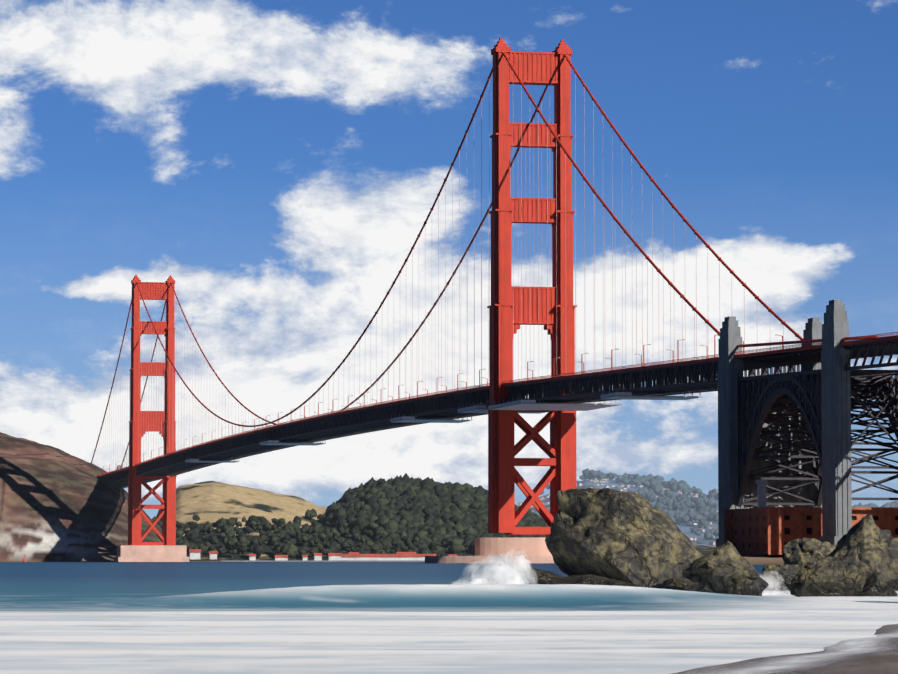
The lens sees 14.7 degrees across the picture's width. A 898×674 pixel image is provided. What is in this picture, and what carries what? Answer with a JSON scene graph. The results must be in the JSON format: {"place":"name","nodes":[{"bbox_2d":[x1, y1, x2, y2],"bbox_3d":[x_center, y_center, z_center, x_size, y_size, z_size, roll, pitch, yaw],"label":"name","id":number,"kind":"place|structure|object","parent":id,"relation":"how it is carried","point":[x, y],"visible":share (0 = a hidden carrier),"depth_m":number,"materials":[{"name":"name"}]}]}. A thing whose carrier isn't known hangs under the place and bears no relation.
{"place":"outdoors","nodes":[
{"label":"outdoors","id":0,"kind":"place"},
{"bbox_2d":[221,560,424,561],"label":"quay","id":1,"kind":"structure","parent":0,"point":[322,560],"depth_m":3295.91,"materials":[{"name":"concrete"}]},
{"bbox_2d":[190,552,424,559],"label":"waterfront buildings","id":2,"kind":"structure","parent":1,"relation":"on","point":[194,555],"depth_m":3306.00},
{"bbox_2d":[189,549,457,557],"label":"house roofs","id":3,"kind":"structure","parent":2,"relation":"on","point":[397,554],"depth_m":3308.71,"materials":[{"name":"red"}]},
{"bbox_2d":[0,562,897,673],"bbox_3d":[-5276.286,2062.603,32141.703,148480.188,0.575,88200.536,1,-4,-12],"label":"water","id":4,"kind":"structure","parent":0,"point":[264,618],"depth_m":69.55,"materials":[{"name":"white liquid"}]},
{"bbox_2d":[451,574,498,583],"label":"spray","id":5,"kind":"object","parent":4,"relation":"on","point":[477,581],"visible":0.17,"depth_m":108.65,"materials":[{"name":"white liquid"}]},
{"bbox_2d":[460,554,534,583],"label":"spray","id":6,"kind":"object","parent":4,"relation":"on","point":[501,573],"visible":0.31,"depth_m":118.49,"materials":[{"name":"white liquid"}]},
{"bbox_2d":[492,549,537,583],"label":"spray","id":7,"kind":"object","parent":4,"relation":"on","point":[521,562],"visible":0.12,"depth_m":133.19,"materials":[{"name":"white liquid"}]},
{"bbox_2d":[759,571,788,594],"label":"spray","id":8,"kind":"object","parent":4,"relation":"on","point":[771,583],"visible":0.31,"depth_m":128.60,"materials":[{"name":"white liquid"}]},
{"bbox_2d":[0,432,897,673],"bbox_3d":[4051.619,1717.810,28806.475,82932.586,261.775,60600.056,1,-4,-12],"label":"terrain","id":9,"kind":"structure","parent":0,"point":[57,505],"depth_m":2859.20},
{"bbox_2d":[176,519,472,559],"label":"tree trunks","id":10,"kind":"object","parent":9,"relation":"on","point":[302,543],"depth_m":3438.38,"materials":[{"name":"brown plant"}]},
{"bbox_2d":[114,538,553,562],"bbox_3d":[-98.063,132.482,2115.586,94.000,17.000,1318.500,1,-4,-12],"label":"tower piers","id":11,"kind":"structure","parent":9,"relation":"on","point":[536,550],"depth_m":1485.53,"materials":[{"name":"concrete"}]},
{"bbox_2d":[98,38,897,544],"bbox_3d":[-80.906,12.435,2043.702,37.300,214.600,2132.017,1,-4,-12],"label":"bridge towers","id":12,"kind":"structure","parent":11,"relation":"on","point":[514,308],"depth_m":1502.08,"materials":[{"name":"red metal"}]},
{"bbox_2d":[112,348,821,473],"bbox_3d":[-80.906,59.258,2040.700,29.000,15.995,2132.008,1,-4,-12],"label":"roadway","id":13,"kind":"structure","parent":12,"relation":"on","point":[753,357],"depth_m":1115.63,"materials":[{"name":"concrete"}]},
{"bbox_2d":[98,339,897,505],"bbox_3d":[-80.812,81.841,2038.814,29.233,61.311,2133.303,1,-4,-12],"label":"stiffening truss","id":14,"kind":"object","parent":13,"relation":"attached to","point":[765,392],"visible":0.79,"depth_m":1157.73,"materials":[{"name":"black metal"}]},
{"bbox_2d":[99,334,776,469],"bbox_3d":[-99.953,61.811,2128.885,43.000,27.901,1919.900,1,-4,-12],"label":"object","id":15,"kind":"object","parent":14,"relation":"attached to","point":[500,407],"visible":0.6,"depth_m":1451.29,"materials":[{"name":"metal"}]},
{"bbox_2d":[185,392,700,462],"bbox_3d":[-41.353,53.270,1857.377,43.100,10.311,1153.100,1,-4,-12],"label":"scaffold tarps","id":16,"kind":"object","parent":14,"relation":"hanging from","point":[567,407],"visible":1,"depth_m":1472.34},
{"bbox_2d":[91,52,877,468],"bbox_3d":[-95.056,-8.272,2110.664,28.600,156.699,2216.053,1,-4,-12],"label":"cables","id":17,"kind":"object","parent":12,"relation":"attached to","point":[801,340],"visible":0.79,"depth_m":1532.76,"materials":[{"name":"red metal"}]},
{"bbox_2d":[107,74,783,469],"bbox_3d":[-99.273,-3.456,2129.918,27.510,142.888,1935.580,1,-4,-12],"label":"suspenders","id":18,"kind":"object","parent":17,"relation":"hanging from","point":[445,292],"visible":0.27,"depth_m":1587.30,"materials":[{"name":"metal"}]},
{"bbox_2d":[117,299,851,546],"bbox_3d":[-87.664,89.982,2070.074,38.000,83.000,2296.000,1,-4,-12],"label":"concrete pylons","id":19,"kind":"object","parent":9,"relation":"on","point":[832,332],"visible":0.42,"depth_m":1154.29,"materials":[{"name":"concrete"}]},
{"bbox_2d":[152,468,897,557],"bbox_3d":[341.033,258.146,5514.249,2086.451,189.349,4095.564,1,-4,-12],"label":"trees","id":20,"kind":"object","parent":9,"relation":"on","point":[404,513],"visible":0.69,"depth_m":3544.96,"materials":[{"name":"green plant"}]},
{"bbox_2d":[491,567,562,583],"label":"rock","id":21,"kind":"object","parent":9,"relation":"on","point":[541,576],"visible":0.17,"depth_m":147.40,"materials":[{"name":"stone"}]},
{"bbox_2d":[539,574,642,586],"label":"rock","id":22,"kind":"object","parent":9,"relation":"on","point":[590,579],"visible":0.42,"depth_m":126.67,"materials":[{"name":"brown stone"}]},
{"bbox_2d":[516,478,717,546],"bbox_3d":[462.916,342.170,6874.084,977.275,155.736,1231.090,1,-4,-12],"label":"hillside houses","id":23,"kind":"structure","parent":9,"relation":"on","point":[643,488],"depth_m":7215.77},
{"bbox_2d":[545,488,702,587],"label":"rock","id":24,"kind":"object","parent":9,"relation":"on","point":[631,537],"visible":0.85,"depth_m":132.24,"materials":[{"name":"brown stone"}]},
{"bbox_2d":[650,577,714,592],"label":"rock","id":25,"kind":"object","parent":9,"relation":"on","point":[680,583],"visible":0.5,"depth_m":115.62,"materials":[{"name":"stone"}]},
{"bbox_2d":[682,540,768,595],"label":"rock","id":26,"kind":"object","parent":9,"relation":"on","point":[726,567],"visible":0.73,"depth_m":123.38,"materials":[{"name":"brown stone"}]},
{"bbox_2d":[760,563,800,590],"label":"rock","id":27,"kind":"object","parent":9,"relation":"on","point":[787,573],"visible":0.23,"depth_m":147.52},
{"bbox_2d":[782,537,835,567],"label":"rock","id":28,"kind":"object","parent":9,"relation":"on","point":[802,552],"visible":0.4,"depth_m":212.41,"materials":[{"name":"grey stone"}]},
{"bbox_2d":[724,507,897,554],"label":"brick fort","id":29,"kind":"structure","parent":9,"relation":"on","point":[753,531],"depth_m":1068.10,"materials":[{"name":"red brick"}]},
{"bbox_2d":[756,480,767,507],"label":"fort lighthouse","id":30,"kind":"object","parent":29,"relation":"on","point":[761,490],"visible":0.82,"depth_m":1101.16,"materials":[{"name":"white paint"}]},
{"bbox_2d":[784,516,897,544],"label":"windows","id":31,"kind":"structure","parent":29,"relation":"in","point":[787,530],"depth_m":1063.85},
{"bbox_2d":[790,556,865,596],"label":"rock","id":32,"kind":"object","parent":9,"relation":"on","point":[830,576],"visible":0.79,"depth_m":110.36,"materials":[{"name":"brown stone"}]},
{"bbox_2d":[825,513,897,590],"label":"rock","id":33,"kind":"object","parent":9,"relation":"on","point":[869,543],"visible":0.58,"depth_m":146.89,"materials":[{"name":"brown stone"}]},
{"bbox_2d":[856,571,897,595],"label":"rock","id":34,"kind":"object","parent":9,"relation":"on","point":[875,584],"visible":0.42,"depth_m":112.71,"materials":[{"name":"stone"}]},
{"bbox_2d":[0,0,897,518],"label":"sky","id":35,"kind":"structure","parent":0,"point":[283,162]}
]}

